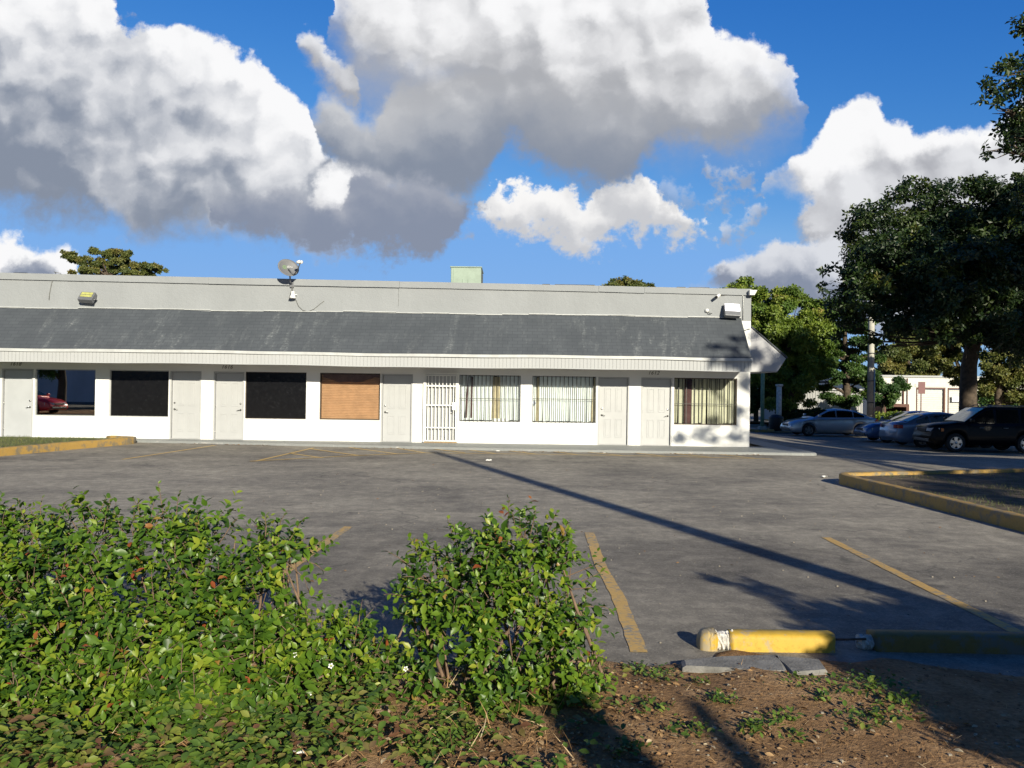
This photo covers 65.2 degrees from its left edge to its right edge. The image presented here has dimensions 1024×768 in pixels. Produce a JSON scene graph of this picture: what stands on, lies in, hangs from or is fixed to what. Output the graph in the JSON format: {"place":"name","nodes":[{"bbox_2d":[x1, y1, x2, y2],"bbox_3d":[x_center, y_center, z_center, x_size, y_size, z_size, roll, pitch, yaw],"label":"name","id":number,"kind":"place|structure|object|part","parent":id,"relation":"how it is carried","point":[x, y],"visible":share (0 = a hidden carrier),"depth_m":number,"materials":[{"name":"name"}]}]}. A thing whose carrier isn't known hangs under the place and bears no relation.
{"place":"outdoors","nodes":[
{"label":"outdoors","id":0,"kind":"place"},
{"bbox_2d":[0,437,105,446],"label":"grass island","id":1,"kind":"structure","parent":0,"point":[32,439],"depth_m":23.00,"materials":[{"name":"plant"}]},
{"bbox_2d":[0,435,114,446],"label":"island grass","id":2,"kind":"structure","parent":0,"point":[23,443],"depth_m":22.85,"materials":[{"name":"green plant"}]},
{"bbox_2d":[59,246,169,275],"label":"roof line tree","id":3,"kind":"object","parent":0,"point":[115,264],"visible":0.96,"depth_m":47.63,"materials":[{"name":"green plant"}]},
{"bbox_2d":[0,397,1023,676],"bbox_3d":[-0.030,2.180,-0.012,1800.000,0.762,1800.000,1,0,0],"label":"asphalt lot","id":4,"kind":"structure","parent":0,"point":[756,557],"depth_m":10.84,"materials":[{"name":"grey asphalt"}]},
{"bbox_2d":[0,436,135,455],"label":"grass island kerb","id":5,"kind":"structure","parent":4,"relation":"on","point":[61,446],"depth_m":21.23,"materials":[{"name":"yellow concrete"}]},
{"bbox_2d":[126,445,215,458],"bbox_3d":[-8.956,1.789,21.193,0.110,0.001,4.731,1,0,5],"label":"parking line","id":6,"kind":"object","parent":4,"relation":"on","point":[169,452],"visible":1,"depth_m":20.87,"materials":[{"name":"paint"}]},
{"bbox_2d":[194,526,350,633],"bbox_3d":[-2.190,1.808,7.763,0.156,0.001,4.957,1,0,3],"label":"parking line","id":7,"kind":"object","parent":4,"relation":"on","point":[338,533],"visible":0.3,"depth_m":9.05,"materials":[{"name":"paint"}]},
{"bbox_2d":[256,448,312,460],"bbox_3d":[-5.881,1.829,20.964,0.108,0.001,4.337,1,0,4],"label":"parking line","id":8,"kind":"object","parent":4,"relation":"on","point":[284,454],"visible":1,"depth_m":20.73,"materials":[{"name":"paint"}]},
{"bbox_2d":[257,453,407,460],"bbox_3d":[-4.320,1.845,20.414,4.907,0.001,0.273,1,0,-40],"label":"parking line","id":9,"kind":"object","parent":4,"relation":"on","point":[331,456],"visible":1,"depth_m":20.32,"materials":[{"name":"paint"}]},
{"bbox_2d":[0,272,787,446],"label":"shop building","id":10,"kind":"structure","parent":4,"relation":"on","point":[172,357],"depth_m":25.00,"materials":[{"name":"white paint"}]},
{"bbox_2d":[1,369,33,436],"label":"door","id":11,"kind":"structure","parent":10,"relation":"in","point":[17,384],"depth_m":25.05,"materials":[{"name":"paint"}]},
{"bbox_2d":[34,369,95,416],"bbox_3d":[-13.969,0.283,25.047,1.890,1.495,0.122,1,0,0],"label":"window","id":12,"kind":"structure","parent":10,"relation":"in","point":[36,392],"depth_m":25.04,"materials":[{"name":"glass"}]},
{"bbox_2d":[77,292,96,302],"bbox_3d":[-13.169,-2.686,24.863,0.522,0.375,0.341,1,0,0],"label":"wall floodlight","id":13,"kind":"object","parent":10,"relation":"attached to","point":[87,297],"depth_m":24.79,"materials":[{"name":"grey metal"}]},
{"bbox_2d":[109,370,168,417],"bbox_3d":[-11.657,0.315,25.047,1.859,1.495,0.122,1,0,0],"label":"window","id":14,"kind":"structure","parent":10,"relation":"in","point":[133,393],"depth_m":25.07,"materials":[{"name":"glass"}]},
{"bbox_2d":[169,371,201,438],"bbox_3d":[-10.202,0.671,25.055,0.968,2.145,0.142,1,0,0],"label":"door","id":15,"kind":"structure","parent":10,"relation":"in","point":[185,386],"depth_m":25.04,"materials":[{"name":"paint"}]},
{"bbox_2d":[213,372,244,439],"bbox_3d":[-8.851,0.690,25.055,0.953,2.145,0.142,1,0,0],"label":"door","id":16,"kind":"structure","parent":10,"relation":"in","point":[228,398],"depth_m":25.04,"materials":[{"name":"paint"}]},
{"bbox_2d":[245,372,305,419],"bbox_3d":[-7.386,0.375,25.047,1.906,1.495,0.122,1,0,0],"label":"window","id":17,"kind":"structure","parent":10,"relation":"in","point":[269,395],"depth_m":25.07,"materials":[{"name":"black glass"}]},
{"bbox_2d":[278,259,302,296],"bbox_3d":[-6.704,-3.230,24.597,0.793,1.239,0.674,1,0,13],"label":"satellite dish","id":18,"kind":"object","parent":10,"relation":"attached to","point":[288,267],"visible":1,"depth_m":24.62,"materials":[{"name":"metal"}]},
{"bbox_2d":[289,291,296,298],"bbox_3d":[-6.820,-2.773,24.886,0.210,0.215,0.210,1,0,35],"label":"cone lamp","id":19,"kind":"object","parent":10,"relation":"attached to","point":[292,295],"visible":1,"depth_m":24.84,"materials":[{"name":"white plastic"}]},
{"bbox_2d":[319,373,379,420],"bbox_3d":[-5.066,0.408,25.062,1.890,1.495,0.152,1,0,0],"label":"window","id":20,"kind":"structure","parent":10,"relation":"in","point":[341,401],"depth_m":25.12,"materials":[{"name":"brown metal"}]},
{"bbox_2d":[380,374,412,441],"bbox_3d":[-3.603,0.763,25.055,0.984,2.145,0.142,1,0,0],"label":"door","id":21,"kind":"structure","parent":10,"relation":"in","point":[396,389],"depth_m":25.04,"materials":[{"name":"paint"}]},
{"bbox_2d":[424,374,456,441],"bbox_3d":[-2.212,0.783,25.055,1.015,2.145,0.142,1,0,0],"label":"door","id":22,"kind":"structure","parent":10,"relation":"in","point":[431,378],"depth_m":25.05,"materials":[{"name":"paint"}]},
{"bbox_2d":[450,266,483,282],"bbox_3d":[-1.675,-3.509,29.820,1.156,1.505,1.660,1,0,0],"label":"roof air conditioner","id":23,"kind":"object","parent":10,"relation":"on","point":[466,274],"visible":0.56,"depth_m":29.02,"materials":[{"name":"beige metal"}]},
{"bbox_2d":[459,375,520,422],"bbox_3d":[-0.693,0.469,25.083,1.921,1.495,0.195,1,0,0],"label":"window","id":24,"kind":"structure","parent":10,"relation":"in","point":[496,393],"depth_m":25.16,"materials":[{"name":"paint"}]},
{"bbox_2d":[532,376,595,423],"bbox_3d":[1.625,0.501,25.083,2.003,1.495,0.195,1,0,0],"label":"window","id":25,"kind":"structure","parent":10,"relation":"in","point":[565,398],"depth_m":25.16,"materials":[{"name":"glass"}]},
{"bbox_2d":[597,377,628,444],"bbox_3d":[3.169,0.858,25.055,0.969,2.145,0.142,1,0,0],"label":"door","id":26,"kind":"structure","parent":10,"relation":"in","point":[613,392],"depth_m":25.04,"materials":[{"name":"paint"}]},
{"bbox_2d":[640,378,671,445],"bbox_3d":[4.512,0.877,25.055,0.969,2.145,0.142,1,0,0],"label":"door","id":27,"kind":"structure","parent":10,"relation":"in","point":[656,393],"depth_m":25.04,"materials":[{"name":"paint"}]},
{"bbox_2d":[674,378,736,425],"bbox_3d":[6.047,0.563,25.083,1.968,1.495,0.194,1,0,0],"label":"window","id":28,"kind":"structure","parent":10,"relation":"in","point":[685,409],"depth_m":25.16,"materials":[{"name":"beige fabric"}]},
{"bbox_2d":[723,303,739,317],"bbox_3d":[6.822,-2.268,24.834,0.500,0.467,0.344,1,0,0],"label":"bright floodlight","id":29,"kind":"object","parent":10,"relation":"attached to","point":[731,310],"visible":1,"depth_m":24.75,"materials":[{"name":"white"}]},
{"bbox_2d":[748,290,756,295],"bbox_3d":[7.485,-2.831,24.890,0.230,0.165,0.227,1,0,0],"label":"corner lamp","id":30,"kind":"object","parent":10,"relation":"attached to","point":[751,292],"visible":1,"depth_m":24.81,"materials":[{"name":"white plastic"}]},
{"bbox_2d":[59,437,815,455],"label":"walkway","id":31,"kind":"structure","parent":4,"relation":"on","point":[771,448],"depth_m":23.99,"materials":[{"name":"grey concrete"}]},
{"bbox_2d":[136,441,816,455],"bbox_3d":[-5.244,1.863,24.541,35.205,0.103,13.114,1,0,-21],"label":"walkway edge","id":32,"kind":"object","parent":31,"relation":"attached to","point":[476,448],"visible":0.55,"depth_m":23.06,"materials":[{"name":"grey concrete"}]},
{"bbox_2d":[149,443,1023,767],"bbox_3d":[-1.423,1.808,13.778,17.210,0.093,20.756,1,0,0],"label":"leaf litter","id":33,"kind":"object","parent":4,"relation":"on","point":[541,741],"visible":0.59,"depth_m":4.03,"materials":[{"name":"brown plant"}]},
{"bbox_2d":[585,533,646,651],"bbox_3d":[0.916,1.852,7.765,0.163,0.001,4.553,1,0,1],"label":"parking line","id":34,"kind":"object","parent":4,"relation":"on","point":[634,639],"visible":0.94,"depth_m":6.73,"materials":[{"name":"paint"}]},
{"bbox_2d":[469,453,765,458],"bbox_3d":[2.321,1.951,21.842,9.413,0.001,0.320,1,0,2],"label":"parking line","id":35,"kind":"object","parent":4,"relation":"on","point":[611,455],"visible":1,"depth_m":21.91,"materials":[{"name":"paint"}]},
{"bbox_2d":[719,285,770,316],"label":"tall back tree","id":36,"kind":"object","parent":4,"relation":"on","point":[764,286],"depth_m":61.63,"materials":[{"name":"green plant"}]},
{"bbox_2d":[750,424,766,426],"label":"kerb","id":37,"kind":"structure","parent":4,"relation":"on","point":[754,425],"depth_m":55.04,"materials":[{"name":"grey concrete"}]},
{"bbox_2d":[750,429,773,432],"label":"kerb","id":38,"kind":"structure","parent":4,"relation":"on","point":[763,430],"depth_m":45.87,"materials":[{"name":"grey concrete"}]},
{"bbox_2d":[769,414,783,430],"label":"trash bin","id":39,"kind":"object","parent":4,"relation":"on","point":[775,421],"visible":0.82,"depth_m":46.66,"materials":[{"name":"black plastic"}]},
{"bbox_2d":[775,384,782,415],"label":"white post","id":40,"kind":"object","parent":4,"relation":"on","point":[778,399],"visible":0.84,"depth_m":51.86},
{"bbox_2d":[696,627,866,652],"bbox_3d":[1.895,1.803,5.620,1.179,0.152,0.180,1,0,0],"label":"parking stop","id":41,"kind":"object","parent":4,"relation":"on","point":[710,639],"visible":0.95,"depth_m":5.54,"materials":[{"name":"concrete"}]},
{"bbox_2d":[725,275,838,411],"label":"yellow green tree","id":42,"kind":"object","parent":4,"relation":"on","point":[802,344],"visible":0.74,"depth_m":52.97,"materials":[{"name":"green plant"}]},
{"bbox_2d":[774,407,825,421],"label":"dark hedge","id":43,"kind":"object","parent":4,"relation":"on","point":[792,414],"visible":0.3,"depth_m":53.33,"materials":[{"name":"green plant"}]},
{"bbox_2d":[764,388,863,418],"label":"grey shed","id":44,"kind":"structure","parent":4,"relation":"on","point":[822,404],"depth_m":67.99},
{"bbox_2d":[780,408,877,436],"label":"silver sedan","id":45,"kind":"object","parent":4,"relation":"on","point":[838,420],"visible":0.84,"depth_m":41.99,"materials":[{"name":"paint"}]},
{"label":"side window","id":46,"kind":"part","parent":45,"relation":"part of","materials":[{"name":"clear glass"}]},
{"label":"side window","id":47,"kind":"part","parent":45,"relation":"part of","materials":[{"name":"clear glass"}]},
{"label":"side window","id":48,"kind":"part","parent":45,"relation":"part of","materials":[{"name":"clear glass"}]},
{"bbox_2d":[854,411,927,442],"bbox_3d":[18.698,1.984,37.491,4.762,1.479,2.150,1,0,3],"label":"blue sedan","id":49,"kind":"object","parent":4,"relation":"on","point":[869,430],"visible":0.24,"depth_m":37.18,"materials":[{"name":"paint"}]},
{"bbox_2d":[875,404,908,412],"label":"brown enclosure","id":50,"kind":"object","parent":4,"relation":"on","point":[901,407],"visible":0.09,"depth_m":70.79,"materials":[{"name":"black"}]},
{"bbox_2d":[867,331,962,375],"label":"olive tree","id":51,"kind":"object","parent":4,"relation":"on","point":[899,360],"visible":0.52,"depth_m":90.28,"materials":[{"name":"green plant"}]},
{"bbox_2d":[815,169,1023,446],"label":"shade tree","id":52,"kind":"object","parent":4,"relation":"on","point":[937,265],"visible":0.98,"depth_m":32.84,"materials":[{"name":"green plant"}]},
{"bbox_2d":[819,375,1021,414],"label":"warehouse","id":53,"kind":"structure","parent":4,"relation":"on","point":[946,401],"depth_m":74.01,"materials":[{"name":"white paint"}]},
{"bbox_2d":[916,388,944,411],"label":"roll up door","id":54,"kind":"structure","parent":53,"relation":"in","point":[936,404],"depth_m":74.12,"materials":[{"name":"white metal"}]},
{"bbox_2d":[947,388,958,413],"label":"roll up door","id":55,"kind":"structure","parent":53,"relation":"in","point":[951,405],"depth_m":74.12,"materials":[{"name":"white metal"}]},
{"bbox_2d":[822,537,1022,631],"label":"parking line","id":56,"kind":"object","parent":4,"relation":"on","point":[991,619],"visible":0.99,"depth_m":7.33,"materials":[{"name":"paint"}]},
{"bbox_2d":[839,468,1023,531],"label":"island kerb","id":57,"kind":"structure","parent":4,"relation":"on","point":[999,517],"depth_m":13.12,"materials":[{"name":"yellow concrete"}]},
{"bbox_2d":[859,471,1023,514],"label":"planter soil","id":58,"kind":"structure","parent":57,"relation":"in","point":[939,486],"depth_m":14.72,"materials":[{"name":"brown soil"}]},
{"bbox_2d":[971,11,1023,237],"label":"overhanging tree","id":59,"kind":"object","parent":58,"relation":"on","point":[1013,136],"visible":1,"depth_m":19.05,"materials":[{"name":"green plant"}]},
{"bbox_2d":[879,412,991,447],"bbox_3d":[18.378,1.933,34.191,4.762,1.479,2.150,1,0,-2],"label":"bluegrey sedan","id":60,"kind":"object","parent":4,"relation":"on","point":[899,430],"visible":0.34,"depth_m":33.48,"materials":[{"name":"paint"}]},
{"bbox_3d":[16.875,1.421,34.141,0.700,0.317,1.402,1,0,-2],"label":"rear window","id":61,"kind":"part","parent":60,"relation":"part of","materials":[{"name":"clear glass"}]},
{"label":"side window","id":62,"kind":"part","parent":60,"relation":"part of","materials":[{"name":"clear glass"}]},
{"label":"side window","id":63,"kind":"part","parent":60,"relation":"part of","materials":[{"name":"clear glass"}]},
{"bbox_2d":[855,629,1023,654],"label":"parking stop","id":64,"kind":"object","parent":4,"relation":"on","point":[941,641],"visible":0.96,"depth_m":5.58,"materials":[{"name":"concrete"}]},
{"bbox_2d":[912,405,1023,452],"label":"black suv","id":65,"kind":"object","parent":4,"relation":"on","point":[999,427],"visible":1,"depth_m":30.40,"materials":[{"name":"paint"}]},
{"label":"side window","id":66,"kind":"part","parent":65,"relation":"part of","materials":[{"name":"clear glass"}]},
{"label":"side window","id":67,"kind":"part","parent":65,"relation":"part of","materials":[{"name":"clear glass"}]},
{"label":"side window","id":68,"kind":"part","parent":65,"relation":"part of","materials":[{"name":"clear glass"}]},
{"bbox_2d":[977,344,1023,407],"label":"roadside tree","id":69,"kind":"object","parent":4,"relation":"on","point":[1005,388],"visible":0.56,"depth_m":43.64,"materials":[{"name":"green plant"}]},
{"bbox_2d":[0,650,1023,767],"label":"soil verge","id":70,"kind":"structure","parent":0,"point":[966,708],"depth_m":4.16,"materials":[{"name":"brown soil"}]},
{"bbox_2d":[0,480,424,763],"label":"sprawling shrub","id":71,"kind":"object","parent":70,"relation":"on","point":[220,648],"visible":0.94,"depth_m":4.40,"materials":[{"name":"green plant"}]},
{"bbox_2d":[0,623,631,767],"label":"ground cover","id":72,"kind":"object","parent":70,"relation":"on","point":[168,753],"visible":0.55,"depth_m":3.74,"materials":[{"name":"green plant"}]},
{"bbox_2d":[375,705,390,713],"bbox_3d":[-0.692,1.765,4.285,0.113,0.105,0.098,1,0,0],"label":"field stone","id":73,"kind":"object","parent":70,"relation":"on","point":[386,707],"visible":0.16,"depth_m":4.26,"materials":[{"name":"grey stone"}]},
{"bbox_2d":[378,494,618,721],"bbox_3d":[-0.092,1.294,4.611,1.446,1.260,0.965,1,0,0],"label":"round shrub","id":74,"kind":"object","parent":70,"relation":"on","point":[508,579],"visible":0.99,"depth_m":4.53,"materials":[{"name":"green plant"}]},
{"bbox_2d":[0,651,1022,767],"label":"dry stems","id":75,"kind":"object","parent":70,"relation":"on","point":[481,736],"visible":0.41,"depth_m":3.94,"materials":[{"name":"brown plant"}]},
{"bbox_2d":[252,478,1023,767],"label":"pebbles","id":76,"kind":"object","parent":70,"relation":"on","point":[948,754],"visible":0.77,"depth_m":4.48,"materials":[{"name":"stone"}]},
{"bbox_2d":[384,660,938,760],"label":"weed patches","id":77,"kind":"object","parent":70,"relation":"on","point":[624,741],"visible":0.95,"depth_m":4.25,"materials":[{"name":"green plant"}]},
{"bbox_2d":[681,655,785,672],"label":"concrete slab","id":78,"kind":"structure","parent":70,"relation":"on","point":[720,664],"depth_m":5.10,"materials":[{"name":"grey concrete"}]},
{"bbox_2d":[774,655,827,674],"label":"concrete slab","id":79,"kind":"structure","parent":70,"relation":"on","point":[806,666],"depth_m":5.09,"materials":[{"name":"grey concrete"}]},
{"bbox_2d":[0,0,1023,395],"label":"sky","id":80,"kind":"structure","parent":0,"point":[664,143],"materials":[{"name":"blue"}]},
{"bbox_2d":[600,275,655,286],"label":"tree top","id":81,"kind":"object","parent":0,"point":[626,281],"visible":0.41,"depth_m":61.37,"materials":[{"name":"green plant"}]},
{"bbox_2d":[750,421,768,424],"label":"lawn","id":82,"kind":"structure","parent":0,"point":[756,422],"depth_m":56.33,"materials":[{"name":"plant"}]},
{"bbox_2d":[750,380,798,421],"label":"tree","id":83,"kind":"object","parent":82,"relation":"on","point":[755,396],"visible":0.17,"depth_m":59.40,"materials":[{"name":"green plant"}]},
{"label":"far lawn","id":84,"kind":"structure","parent":0,"visible":0},
{"bbox_2d":[757,428,816,432],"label":"tree pit","id":85,"kind":"object","parent":84,"relation":"on","point":[784,431],"visible":0.14,"depth_m":46.27,"materials":[{"name":"soil"}]},
{"bbox_2d":[758,373,766,429],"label":"green post","id":86,"kind":"object","parent":85,"relation":"on","point":[761,426],"visible":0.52,"depth_m":48.90,"materials":[{"name":"metal"}]},
{"bbox_2d":[917,325,964,386],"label":"drooping tree","id":87,"kind":"object","parent":85,"relation":"on","point":[946,359],"visible":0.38,"depth_m":45.85,"materials":[{"name":"green plant"}]},
{"bbox_2d":[977,393,1018,406],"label":"hedge","id":88,"kind":"object","parent":85,"relation":"on","point":[981,401],"visible":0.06,"depth_m":49.52,"materials":[{"name":"green plant"}]},
{"bbox_2d":[816,298,886,409],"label":"tiered tree","id":89,"kind":"object","parent":84,"relation":"on","point":[854,371],"visible":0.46,"depth_m":56.35,"materials":[{"name":"green plant"}]},
{"bbox_2d":[867,300,876,417],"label":"concrete pole","id":90,"kind":"object","parent":84,"relation":"on","point":[871,381],"visible":0.59,"depth_m":51.83,"materials":[{"name":"concrete"}]},
{"bbox_2d":[864,375,911,412],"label":"street tree","id":91,"kind":"object","parent":84,"relation":"on","point":[890,392],"visible":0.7,"depth_m":62.34,"materials":[{"name":"green plant"}]},
{"bbox_2d":[875,410,900,420],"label":"yellow hedge","id":92,"kind":"object","parent":84,"relation":"on","point":[878,415],"visible":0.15,"depth_m":59.42,"materials":[{"name":"green plant"}]},
{"bbox_2d":[918,382,924,410],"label":"street sign","id":93,"kind":"object","parent":84,"relation":"on","point":[921,388],"visible":0.85,"depth_m":63.90,"materials":[{"name":"red metal"}]}
]}

